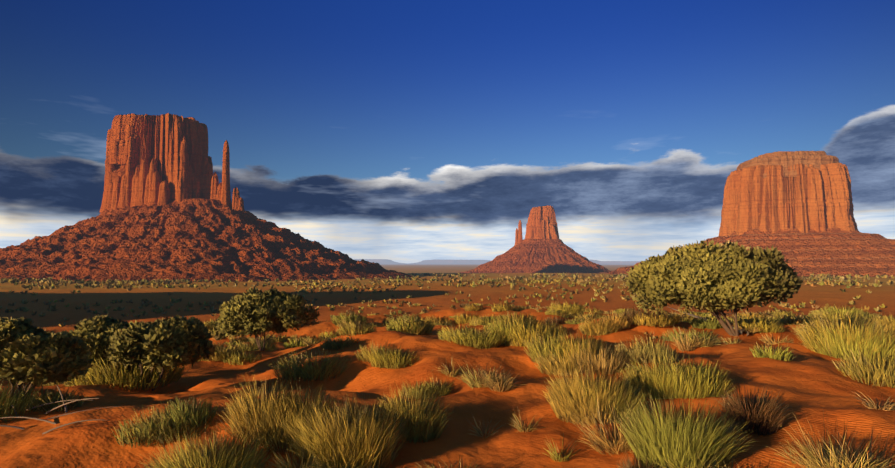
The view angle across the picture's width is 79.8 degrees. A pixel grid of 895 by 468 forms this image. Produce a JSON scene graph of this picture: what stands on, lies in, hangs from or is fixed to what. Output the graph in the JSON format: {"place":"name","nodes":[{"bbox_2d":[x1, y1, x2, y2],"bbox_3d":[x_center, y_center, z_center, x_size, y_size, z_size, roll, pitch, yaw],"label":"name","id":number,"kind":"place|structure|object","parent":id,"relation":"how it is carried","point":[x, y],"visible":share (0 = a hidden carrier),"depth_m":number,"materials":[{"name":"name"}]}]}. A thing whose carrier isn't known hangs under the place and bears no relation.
{"place":"outdoors","nodes":[
{"label":"outdoors","id":0,"kind":"place"},
{"bbox_2d":[0,239,802,433],"bbox_3d":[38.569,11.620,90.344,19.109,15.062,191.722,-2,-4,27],"label":"juniper","id":1,"kind":"object","parent":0,"point":[711,276],"depth_m":15.34,"materials":[{"name":"green plant"}]},
{"bbox_2d":[0,264,894,467],"bbox_3d":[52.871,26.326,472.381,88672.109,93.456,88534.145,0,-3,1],"label":"ground","id":2,"kind":"structure","parent":0,"point":[813,386],"depth_m":8.65,"materials":[{"name":"orange sand"}]},
{"bbox_2d":[0,198,412,281],"bbox_3d":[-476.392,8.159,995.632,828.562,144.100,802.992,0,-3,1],"label":"rocky slope","id":3,"kind":"structure","parent":2,"relation":"on","point":[191,239],"depth_m":783.48,"materials":[{"name":"brown stone"}]},
{"bbox_2d":[99,113,244,212],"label":"butte","id":4,"kind":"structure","parent":3,"relation":"on","point":[162,159],"depth_m":979.07,"materials":[{"name":"orange stone"}]},
{"bbox_2d":[0,299,894,467],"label":"grass clumps","id":5,"kind":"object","parent":2,"relation":"on","point":[318,437],"depth_m":6.37,"materials":[{"name":"green plant"}]},
{"bbox_2d":[0,273,894,328],"bbox_3d":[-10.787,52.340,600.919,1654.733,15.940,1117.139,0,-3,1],"label":"shrub foliage","id":6,"kind":"object","parent":2,"relation":"on","point":[108,283],"visible":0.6,"depth_m":364.30,"materials":[{"name":"green plant"}]},
{"bbox_2d":[353,259,640,264],"bbox_3d":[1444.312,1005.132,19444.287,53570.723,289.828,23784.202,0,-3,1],"label":"distant hills","id":7,"kind":"structure","parent":2,"relation":"on","point":[387,261],"depth_m":25189.26,"materials":[{"name":"stone"}]},
{"bbox_2d":[460,239,609,272],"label":"butte base slope","id":8,"kind":"structure","parent":2,"relation":"on","point":[541,256],"depth_m":2048.32,"materials":[{"name":"brown stone"}]},
{"bbox_2d":[514,205,558,245],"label":"butte","id":9,"kind":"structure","parent":8,"relation":"on","point":[541,223],"depth_m":2176.49,"materials":[{"name":"orange stone"}]},
{"bbox_2d":[601,228,894,276],"bbox_3d":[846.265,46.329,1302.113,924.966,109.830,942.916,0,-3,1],"label":"butte base slope","id":10,"kind":"structure","parent":2,"relation":"on","point":[837,252],"depth_m":1089.55,"materials":[{"name":"brown stone"}]},
{"bbox_2d":[719,163,857,235],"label":"cliff face","id":11,"kind":"object","parent":10,"relation":"on","point":[775,200],"depth_m":1226.11},
{"bbox_2d":[737,151,838,177],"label":"butte top","id":12,"kind":"object","parent":11,"relation":"on","point":[786,159],"visible":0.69,"depth_m":1246.02,"materials":[{"name":"orange stone"}]},
{"bbox_2d":[0,0,894,263],"label":"sky","id":13,"kind":"structure","parent":0,"point":[401,131],"materials":[{"name":"blue"}]}
]}

